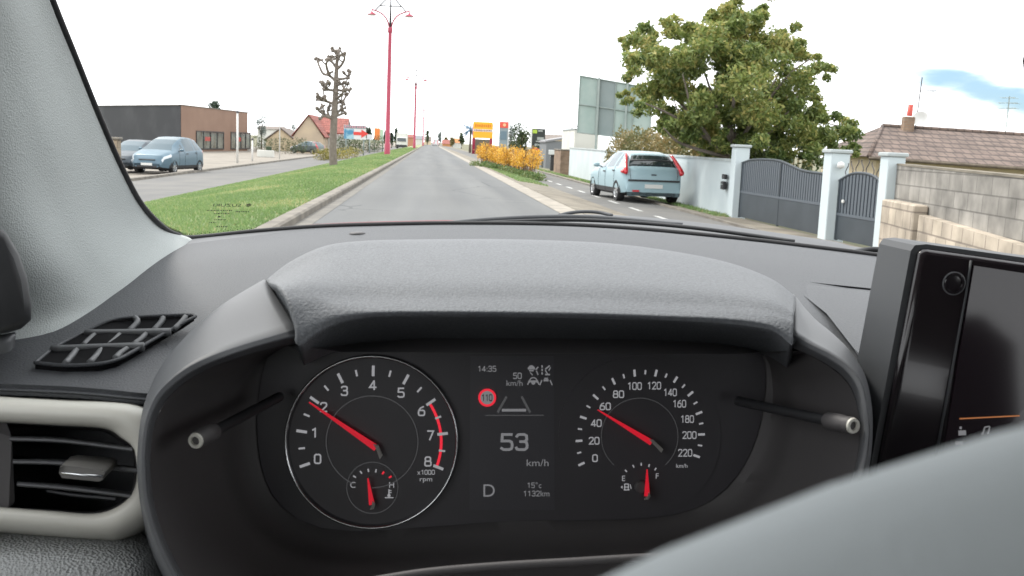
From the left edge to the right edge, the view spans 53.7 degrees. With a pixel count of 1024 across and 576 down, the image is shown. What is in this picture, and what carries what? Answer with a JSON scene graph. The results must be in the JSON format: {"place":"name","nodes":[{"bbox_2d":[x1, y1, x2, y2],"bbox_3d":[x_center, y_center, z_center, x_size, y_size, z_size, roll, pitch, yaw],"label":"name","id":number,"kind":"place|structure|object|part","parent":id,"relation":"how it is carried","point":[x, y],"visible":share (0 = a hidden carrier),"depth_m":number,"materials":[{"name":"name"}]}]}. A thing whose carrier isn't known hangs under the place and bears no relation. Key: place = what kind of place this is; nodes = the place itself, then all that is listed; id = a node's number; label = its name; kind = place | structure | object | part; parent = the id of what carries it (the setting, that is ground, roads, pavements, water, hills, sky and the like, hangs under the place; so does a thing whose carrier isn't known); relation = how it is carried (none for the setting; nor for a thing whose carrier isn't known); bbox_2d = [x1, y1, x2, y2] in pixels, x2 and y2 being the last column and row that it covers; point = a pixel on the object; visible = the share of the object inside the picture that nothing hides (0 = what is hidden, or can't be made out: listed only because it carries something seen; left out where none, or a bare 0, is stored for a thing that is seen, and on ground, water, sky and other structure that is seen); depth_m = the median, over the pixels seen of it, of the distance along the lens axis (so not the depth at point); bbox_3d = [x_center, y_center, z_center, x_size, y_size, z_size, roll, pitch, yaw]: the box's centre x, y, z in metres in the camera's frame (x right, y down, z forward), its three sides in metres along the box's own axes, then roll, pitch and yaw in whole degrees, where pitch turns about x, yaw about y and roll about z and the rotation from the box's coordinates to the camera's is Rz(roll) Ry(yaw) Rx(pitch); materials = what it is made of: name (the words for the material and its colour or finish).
{"place":"outdoors","nodes":[
{"label":"outdoors","id":0,"kind":"place"},
{"bbox_2d":[132,146,407,201],"bbox_3d":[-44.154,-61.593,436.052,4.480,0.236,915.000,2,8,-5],"label":"road","id":1,"kind":"structure","parent":0,"point":[155,188],"depth_m":40.97,"materials":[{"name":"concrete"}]},
{"bbox_2d":[130,146,394,180],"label":"kerb","id":2,"kind":"structure","parent":1,"relation":"on","point":[177,173],"depth_m":50.23,"materials":[{"name":"concrete"}]},
{"bbox_2d":[313,143,559,223],"bbox_3d":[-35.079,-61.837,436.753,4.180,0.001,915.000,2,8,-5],"label":"road","id":3,"kind":"structure","parent":0,"point":[429,182],"depth_m":23.58,"materials":[{"name":"grey asphalt"}]},
{"bbox_2d":[292,145,424,225],"bbox_3d":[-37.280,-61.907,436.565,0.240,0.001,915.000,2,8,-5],"label":"gutter","id":4,"kind":"object","parent":3,"relation":"on","point":[315,216],"visible":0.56,"depth_m":20.36,"materials":[{"name":"concrete"}]},
{"bbox_2d":[432,139,438,145],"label":"van","id":5,"kind":"object","parent":3,"relation":"on","point":[435,142],"visible":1,"depth_m":323.40,"materials":[{"name":"grey"}]},
{"bbox_2d":[0,0,1023,575],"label":"car","id":6,"kind":"object","parent":3,"relation":"on","point":[586,392],"visible":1,"depth_m":0.62,"materials":[{"name":"grey plastic"}]},
{"bbox_2d":[490,168,547,185],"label":"verge grass","id":7,"kind":"structure","parent":0,"point":[517,177],"depth_m":40.46,"materials":[{"name":"green plant"}]},
{"bbox_2d":[251,135,821,222],"bbox_3d":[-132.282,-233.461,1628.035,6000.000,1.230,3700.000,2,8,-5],"label":"ground","id":8,"kind":"structure","parent":0,"point":[800,161],"depth_m":331.21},
{"bbox_2d":[112,137,122,157],"bbox_3d":[-17.873,-5.908,45.336,0.680,1.710,0.620,2,8,-5],"label":"stone gatepost","id":9,"kind":"object","parent":8,"relation":"on","point":[117,141],"visible":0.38,"depth_m":45.10,"materials":[{"name":"stone"}]},
{"bbox_2d":[98,104,250,150],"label":"shop building","id":10,"kind":"structure","parent":8,"relation":"on","point":[208,129],"depth_m":110.37,"materials":[{"name":"brown"}]},
{"bbox_2d":[196,131,223,149],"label":"window","id":11,"kind":"structure","parent":10,"relation":"in","point":[206,140],"depth_m":110.23,"materials":[{"name":"black glass"}]},
{"bbox_2d":[231,132,250,148],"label":"window","id":12,"kind":"structure","parent":10,"relation":"in","point":[244,138],"depth_m":122.26,"materials":[{"name":"black glass"}]},
{"bbox_2d":[207,100,220,108],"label":"tree","id":13,"kind":"object","parent":8,"relation":"on","point":[214,104],"visible":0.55,"depth_m":144.53,"materials":[{"name":"green plant"}]},
{"bbox_2d":[236,110,238,162],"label":"banner pole","id":14,"kind":"object","parent":8,"relation":"on","point":[237,136],"visible":0.87,"depth_m":68.92,"materials":[{"name":"white metal"}]},
{"bbox_2d":[251,138,253,160],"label":"bollard post","id":15,"kind":"object","parent":8,"relation":"on","point":[252,139],"visible":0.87,"depth_m":75.97,"materials":[{"name":"white metal"}]},
{"bbox_2d":[126,143,394,177],"bbox_3d":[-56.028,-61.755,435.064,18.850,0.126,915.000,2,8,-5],"label":"forecourt","id":16,"kind":"structure","parent":8,"relation":"on","point":[212,159],"depth_m":84.02,"materials":[{"name":"white concrete"}]},
{"bbox_2d":[121,140,162,171],"bbox_3d":[-18.069,-6.360,48.499,2.080,1.498,4.131,3,8,2],"label":"parked car","id":17,"kind":"object","parent":16,"relation":"on","point":[129,148],"visible":0.29,"depth_m":47.62,"materials":[{"name":"grey"}]},
{"bbox_2d":[132,137,202,172],"bbox_3d":[-16.016,-6.210,47.065,2.160,1.658,4.301,3,8,6],"label":"parked car","id":18,"kind":"object","parent":16,"relation":"on","point":[172,154],"visible":0.98,"depth_m":46.09,"materials":[{"name":"blue metal"}]},
{"bbox_3d":[-15.222,-6.679,47.333,0.271,0.634,2.300,3,8,6],"label":"side window","id":19,"kind":"part","parent":18,"relation":"part of","materials":[{"name":"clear glass"}]},
{"bbox_2d":[257,146,273,156],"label":"planter","id":20,"kind":"object","parent":16,"relation":"on","point":[268,152],"visible":0.98,"depth_m":93.38,"materials":[{"name":"white concrete"}]},
{"bbox_2d":[290,141,324,153],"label":"parked car","id":21,"kind":"object","parent":16,"relation":"on","point":[313,146],"visible":0.59,"depth_m":118.31,"materials":[{"name":"grey"}]},
{"bbox_2d":[253,114,267,148],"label":"tree","id":22,"kind":"object","parent":8,"relation":"on","point":[263,130],"visible":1,"depth_m":145.67,"materials":[{"name":"green plant"}]},
{"bbox_2d":[256,126,284,146],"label":"house","id":23,"kind":"structure","parent":8,"relation":"on","point":[271,130],"depth_m":170.33,"materials":[{"name":"white paint"}]},
{"bbox_2d":[263,128,293,150],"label":"house","id":24,"kind":"structure","parent":8,"relation":"on","point":[287,133],"depth_m":136.50,"materials":[{"name":"grey tile"}]},
{"bbox_2d":[251,135,307,153],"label":"hedge","id":25,"kind":"object","parent":8,"relation":"on","point":[288,145],"visible":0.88,"depth_m":115.12,"materials":[{"name":"green plant"}]},
{"bbox_2d":[167,144,424,233],"bbox_3d":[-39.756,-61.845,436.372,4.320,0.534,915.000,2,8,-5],"label":"median","id":26,"kind":"object","parent":8,"relation":"on","point":[265,208],"visible":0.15,"depth_m":14.55,"materials":[{"name":"plant"}]},
{"bbox_2d":[144,147,417,234],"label":"grass","id":27,"kind":"structure","parent":26,"relation":"on","point":[180,209],"depth_m":18.81,"materials":[{"name":"green plant"}]},
{"bbox_2d":[314,46,351,164],"bbox_3d":[-8.239,-8.206,46.279,1.827,5.603,1.903,2,8,-5],"label":"pollard tree","id":28,"kind":"object","parent":26,"relation":"on","point":[334,110],"visible":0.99,"depth_m":46.10,"materials":[{"name":"brown plant"}]},
{"bbox_2d":[367,0,413,153],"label":"street lamp","id":29,"kind":"object","parent":26,"relation":"on","point":[390,22],"visible":0.99,"depth_m":79.66,"materials":[{"name":"metal"}]},
{"bbox_2d":[405,70,426,147],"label":"street lamp","id":30,"kind":"object","parent":26,"relation":"on","point":[414,132],"visible":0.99,"depth_m":162.67,"materials":[{"name":"metal"}]},
{"bbox_2d":[420,103,429,145],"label":"street lamp","id":31,"kind":"object","parent":26,"relation":"on","point":[423,124],"visible":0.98,"depth_m":294.95,"materials":[{"name":"metal"}]},
{"bbox_2d":[291,114,329,153],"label":"house","id":32,"kind":"structure","parent":8,"relation":"on","point":[310,128],"depth_m":124.99,"materials":[{"name":"beige paint"}]},
{"bbox_2d":[320,117,350,152],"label":"house","id":33,"kind":"structure","parent":8,"relation":"on","point":[341,122],"depth_m":132.47,"materials":[{"name":"red tile"}]},
{"bbox_2d":[254,146,421,228],"bbox_3d":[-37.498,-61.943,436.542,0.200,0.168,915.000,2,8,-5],"label":"kerb","id":34,"kind":"structure","parent":8,"relation":"on","point":[294,216],"depth_m":18.22,"materials":[{"name":"concrete"}]},
{"bbox_2d":[312,146,363,159],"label":"shrub bed","id":35,"kind":"object","parent":8,"relation":"on","point":[325,154],"visible":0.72,"depth_m":82.32,"materials":[{"name":"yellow plant"}]},
{"bbox_2d":[344,125,367,154],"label":"billboard","id":36,"kind":"object","parent":8,"relation":"on","point":[355,132],"visible":0.94,"depth_m":109.64,"materials":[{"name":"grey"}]},
{"bbox_2d":[337,134,383,152],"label":"hedge","id":37,"kind":"object","parent":8,"relation":"on","point":[342,143],"visible":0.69,"depth_m":132.31,"materials":[{"name":"green plant"}]},
{"bbox_2d":[366,127,372,148],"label":"tree","id":38,"kind":"object","parent":8,"relation":"on","point":[368,130],"visible":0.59,"depth_m":186.08,"materials":[{"name":"green plant"}]},
{"bbox_2d":[367,134,371,152],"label":"sign","id":39,"kind":"object","parent":8,"relation":"on","point":[369,137],"visible":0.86,"depth_m":127.53,"materials":[{"name":"grey metal"}]},
{"bbox_2d":[374,128,379,150],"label":"banner","id":40,"kind":"object","parent":8,"relation":"on","point":[376,131],"visible":0.83,"depth_m":147.14,"materials":[{"name":"orange fabric"}]},
{"bbox_2d":[380,129,382,151],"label":"banner","id":41,"kind":"object","parent":8,"relation":"on","point":[381,132],"visible":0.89,"depth_m":147.22,"materials":[{"name":"green fabric"}]},
{"bbox_2d":[390,132,393,147],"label":"tree","id":42,"kind":"object","parent":8,"relation":"on","point":[391,138],"visible":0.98,"depth_m":235.82,"materials":[{"name":"green plant"}]},
{"bbox_2d":[394,127,397,147],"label":"tree","id":43,"kind":"object","parent":8,"relation":"on","point":[396,131],"visible":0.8,"depth_m":255.33,"materials":[{"name":"green plant"}]},
{"bbox_2d":[396,133,407,147],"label":"lorry","id":44,"kind":"object","parent":8,"relation":"on","point":[401,139],"visible":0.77,"depth_m":224.79,"materials":[{"name":"white metal"}]},
{"bbox_2d":[408,134,412,145],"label":"house","id":45,"kind":"structure","parent":8,"relation":"on","point":[410,140],"depth_m":315.25,"materials":[{"name":"brown"}]},
{"bbox_2d":[416,135,422,144],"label":"house","id":46,"kind":"structure","parent":8,"relation":"on","point":[419,140],"depth_m":354.95,"materials":[{"name":"grey"}]},
{"bbox_2d":[425,130,429,143],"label":"tree","id":47,"kind":"object","parent":8,"relation":"on","point":[427,135],"visible":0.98,"depth_m":413.70,"materials":[{"name":"green plant"}]},
{"bbox_2d":[424,136,431,144],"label":"house","id":48,"kind":"structure","parent":8,"relation":"on","point":[430,140],"depth_m":414.46,"materials":[{"name":"grey tile"}]},
{"bbox_2d":[437,131,441,144],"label":"tree","id":49,"kind":"object","parent":8,"relation":"on","point":[439,136],"visible":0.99,"depth_m":473.42,"materials":[{"name":"green plant"}]},
{"bbox_2d":[442,140,450,146],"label":"house","id":50,"kind":"structure","parent":8,"relation":"on","point":[445,143],"depth_m":396.07,"materials":[{"name":"brown"}]},
{"bbox_2d":[449,137,454,146],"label":"tree","id":51,"kind":"object","parent":8,"relation":"on","point":[452,141],"visible":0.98,"depth_m":374.93,"materials":[{"name":"green plant"}]},
{"bbox_2d":[453,138,460,147],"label":"house","id":52,"kind":"structure","parent":8,"relation":"on","point":[456,144],"depth_m":375.94,"materials":[{"name":"brown tile"}]},
{"bbox_2d":[458,132,465,148],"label":"tree","id":53,"kind":"object","parent":8,"relation":"on","point":[462,139],"visible":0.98,"depth_m":336.02,"materials":[{"name":"green plant"}]},
{"bbox_2d":[462,124,472,152],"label":"palm tree","id":54,"kind":"object","parent":8,"relation":"on","point":[470,130],"visible":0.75,"depth_m":163.07,"materials":[{"name":"green plant"}]},
{"bbox_2d":[472,122,492,153],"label":"sign","id":55,"kind":"object","parent":8,"relation":"on","point":[482,129],"visible":0.94,"depth_m":148.26,"materials":[{"name":"yellow"}]},
{"bbox_2d":[475,139,496,153],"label":"garage front","id":56,"kind":"structure","parent":8,"relation":"on","point":[478,142],"depth_m":154.93,"materials":[{"name":"brown"}]},
{"bbox_2d":[499,122,508,147],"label":"totem sign","id":57,"kind":"object","parent":8,"relation":"on","point":[503,133],"visible":0.74,"depth_m":110.84,"materials":[{"name":"grey"}]},
{"bbox_2d":[469,160,546,180],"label":"undergrowth","id":58,"kind":"object","parent":8,"relation":"on","point":[538,176],"visible":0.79,"depth_m":48.38,"materials":[{"name":"green plant"}]},
{"bbox_2d":[475,141,543,171],"bbox_3d":[-0.219,-6.840,52.977,1.543,1.701,15.839,1,8,-11],"label":"forsythia bush","id":59,"kind":"object","parent":8,"relation":"on","point":[515,158],"visible":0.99,"depth_m":51.99,"materials":[{"name":"yellow plant"}]},
{"bbox_2d":[438,146,582,213],"bbox_3d":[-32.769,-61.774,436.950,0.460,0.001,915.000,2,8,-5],"label":"edge strip","id":60,"kind":"object","parent":8,"relation":"on","point":[551,203],"visible":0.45,"depth_m":27.53,"materials":[{"name":"concrete"}]},
{"bbox_2d":[508,125,515,147],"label":"tree","id":61,"kind":"object","parent":8,"relation":"on","point":[511,133],"visible":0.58,"depth_m":148.53,"materials":[{"name":"green plant"}]},
{"bbox_2d":[439,145,627,215],"bbox_3d":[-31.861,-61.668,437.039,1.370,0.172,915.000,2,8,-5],"label":"verge","id":62,"kind":"structure","parent":8,"relation":"on","point":[571,201],"depth_m":27.07,"materials":[{"name":"beige concrete"}]},
{"bbox_2d":[539,137,561,168],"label":"shed","id":63,"kind":"structure","parent":8,"relation":"on","point":[546,145],"depth_m":83.83,"materials":[{"name":"grey"}]},
{"bbox_2d":[545,134,561,140],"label":"house","id":64,"kind":"structure","parent":8,"relation":"on","point":[548,136],"depth_m":126.95,"materials":[{"name":"white paint"}]},
{"bbox_2d":[562,128,598,148],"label":"white building","id":65,"kind":"structure","parent":8,"relation":"on","point":[572,137],"depth_m":62.96,"materials":[{"name":"white paint"}]},
{"bbox_2d":[571,75,651,148],"bbox_3d":[5.549,-8.936,56.904,4.492,5.891,0.268,4,8,12],"label":"billboard","id":66,"kind":"object","parent":8,"relation":"on","point":[602,111],"visible":0.64,"depth_m":56.88,"materials":[{"name":"metal"}]},
{"bbox_2d":[569,147,730,214],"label":"garden wall","id":67,"kind":"structure","parent":8,"relation":"on","point":[701,179],"depth_m":28.69,"materials":[{"name":"white paint"}]},
{"bbox_2d":[720,174,726,189],"bbox_3d":[5.313,-2.667,25.389,0.111,0.380,0.260,2,8,-4],"label":"letterbox","id":68,"kind":"object","parent":67,"relation":"attached to","point":[723,185],"visible":1,"depth_m":25.29,"materials":[{"name":"black"}]},
{"bbox_2d":[727,144,751,218],"bbox_3d":[5.508,-2.445,24.624,0.410,2.071,0.410,1,8,-7],"label":"gate post","id":69,"kind":"object","parent":8,"relation":"on","point":[740,154],"visible":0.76,"depth_m":24.45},
{"bbox_2d":[738,158,822,233],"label":"double gate","id":70,"kind":"structure","parent":69,"relation":"attached to","point":[777,192],"depth_m":21.79,"materials":[{"name":"metal"}]},
{"bbox_2d":[817,149,852,241],"bbox_3d":[6.069,-1.605,19.115,0.430,2.008,0.430,1,8,-7],"label":"gate post","id":71,"kind":"object","parent":8,"relation":"on","point":[833,173],"visible":0.76,"depth_m":18.94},
{"bbox_2d":[837,161,844,168],"bbox_3d":[6.088,-2.279,18.746,0.140,0.140,0.183,1,8,-7],"label":"wall lamp","id":72,"kind":"object","parent":71,"relation":"attached to","point":[841,165],"visible":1,"depth_m":18.68,"materials":[{"name":"grey paint"}]},
{"bbox_2d":[834,160,879,246],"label":"gate","id":73,"kind":"structure","parent":71,"relation":"attached to","point":[856,207],"depth_m":18.13,"materials":[{"name":"metal"}]},
{"bbox_2d":[873,152,908,246],"bbox_3d":[6.343,-1.281,17.055,0.370,1.990,0.370,1,8,-7],"label":"gate post","id":74,"kind":"object","parent":8,"relation":"on","point":[889,161],"visible":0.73,"depth_m":16.86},
{"bbox_2d":[821,77,1023,176],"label":"house","id":75,"kind":"structure","parent":8,"relation":"on","point":[985,150],"depth_m":33.49,"materials":[{"name":"brown roof tile"},{"name":"cream plaster"},{"name":"brick"}]},
{"bbox_2d":[996,96,1019,130],"bbox_3d":[24.138,-6.859,49.650,1.020,5.036,0.451,2,8,-5],"label":"aerial","id":76,"kind":"object","parent":75,"relation":"on","point":[1009,97],"visible":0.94,"depth_m":49.36,"materials":[{"name":"metal"}]},
{"bbox_2d":[878,163,1023,254],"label":"block wall","id":77,"kind":"structure","parent":8,"relation":"on","point":[977,209],"depth_m":13.59,"materials":[{"name":"concrete"}]},
{"bbox_2d":[57,0,1023,157],"label":"sky","id":78,"kind":"structure","parent":0,"point":[513,62],"materials":[{"name":"white"}]},
{"bbox_2d":[550,155,553,170],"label":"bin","id":79,"kind":"object","parent":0,"point":[551,162],"visible":0.58,"depth_m":66.78,"materials":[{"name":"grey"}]},
{"bbox_2d":[440,145,739,227],"bbox_3d":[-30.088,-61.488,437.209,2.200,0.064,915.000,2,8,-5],"label":"service road","id":80,"kind":"structure","parent":0,"point":[649,210],"depth_m":27.69,"materials":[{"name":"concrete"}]},
{"bbox_2d":[550,181,665,218],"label":"road markings","id":81,"kind":"object","parent":80,"relation":"on","point":[617,203],"visible":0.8,"depth_m":27.38,"materials":[{"name":"paint"}]},
{"bbox_2d":[590,151,683,202],"bbox_3d":[3.629,-3.413,30.512,2.130,1.458,4.295,1,8,-10],"label":"parked car","id":82,"kind":"object","parent":80,"relation":"on","point":[619,175],"visible":1,"depth_m":28.63,"materials":[{"name":"blue metal"}]},
{"bbox_3d":[3.009,-3.781,29.920,0.267,0.509,1.968,1,8,-10],"label":"side window","id":83,"kind":"part","parent":82,"relation":"part of","materials":[{"name":"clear glass"}]},
{"bbox_3d":[3.954,-3.600,28.747,1.401,0.332,0.357,1,8,-10],"label":"rear window","id":84,"kind":"part","parent":82,"relation":"part of","materials":[{"name":"black glass"}]},
{"bbox_2d":[526,167,768,231],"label":"kerb","id":85,"kind":"structure","parent":80,"relation":"on","point":[702,215],"depth_m":25.40,"materials":[{"name":"concrete"}]},
{"bbox_2d":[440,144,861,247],"bbox_3d":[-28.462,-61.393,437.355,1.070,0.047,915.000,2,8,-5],"label":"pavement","id":86,"kind":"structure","parent":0,"point":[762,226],"depth_m":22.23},
{"bbox_2d":[536,168,728,216],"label":"grass verge","id":87,"kind":"object","parent":86,"relation":"on","point":[695,208],"depth_m":29.14,"materials":[{"name":"green plant"}]},
{"bbox_2d":[441,144,869,247],"bbox_3d":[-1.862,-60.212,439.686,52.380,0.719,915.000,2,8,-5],"label":"garden soil","id":88,"kind":"structure","parent":0,"point":[465,148],"depth_m":22.55,"materials":[{"name":"brown soil"}]},
{"bbox_2d":[508,123,530,149],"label":"tree","id":89,"kind":"object","parent":88,"relation":"on","point":[521,139],"visible":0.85,"depth_m":126.66,"materials":[{"name":"green plant"}]},
{"bbox_2d":[530,128,545,151],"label":"sign","id":90,"kind":"object","parent":88,"relation":"on","point":[537,135],"visible":0.61,"depth_m":97.36,"materials":[{"name":"grey"}]},
{"bbox_2d":[553,149,569,174],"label":"brick pier wall","id":91,"kind":"structure","parent":88,"relation":"on","point":[561,161],"depth_m":60.46,"materials":[{"name":"brick"}]},
{"bbox_2d":[604,125,752,162],"bbox_3d":[5.888,-4.613,37.821,1.639,3.322,14.658,1,8,-10],"label":"hedge","id":92,"kind":"object","parent":88,"relation":"on","point":[652,142],"visible":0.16,"depth_m":40.02,"materials":[{"name":"green plant"}]},
{"bbox_2d":[615,0,865,169],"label":"evergreen tree","id":93,"kind":"object","parent":88,"relation":"on","point":[743,64],"visible":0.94,"depth_m":26.39,"materials":[{"name":"green plant"}]},
{"bbox_2d":[752,144,823,171],"bbox_3d":[7.485,-2.598,26.445,1.262,2.310,3.831,-1,9,-23],"label":"hedge","id":94,"kind":"object","parent":88,"relation":"on","point":[803,165],"visible":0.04,"depth_m":26.25,"materials":[{"name":"green plant"}]},
{"bbox_2d":[765,154,812,170],"bbox_3d":[7.935,-3.230,29.558,1.900,1.500,0.060,2,8,-5],"label":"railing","id":95,"kind":"object","parent":88,"relation":"on","point":[798,162],"depth_m":29.54,"materials":[{"name":"grey metal"}]}
]}

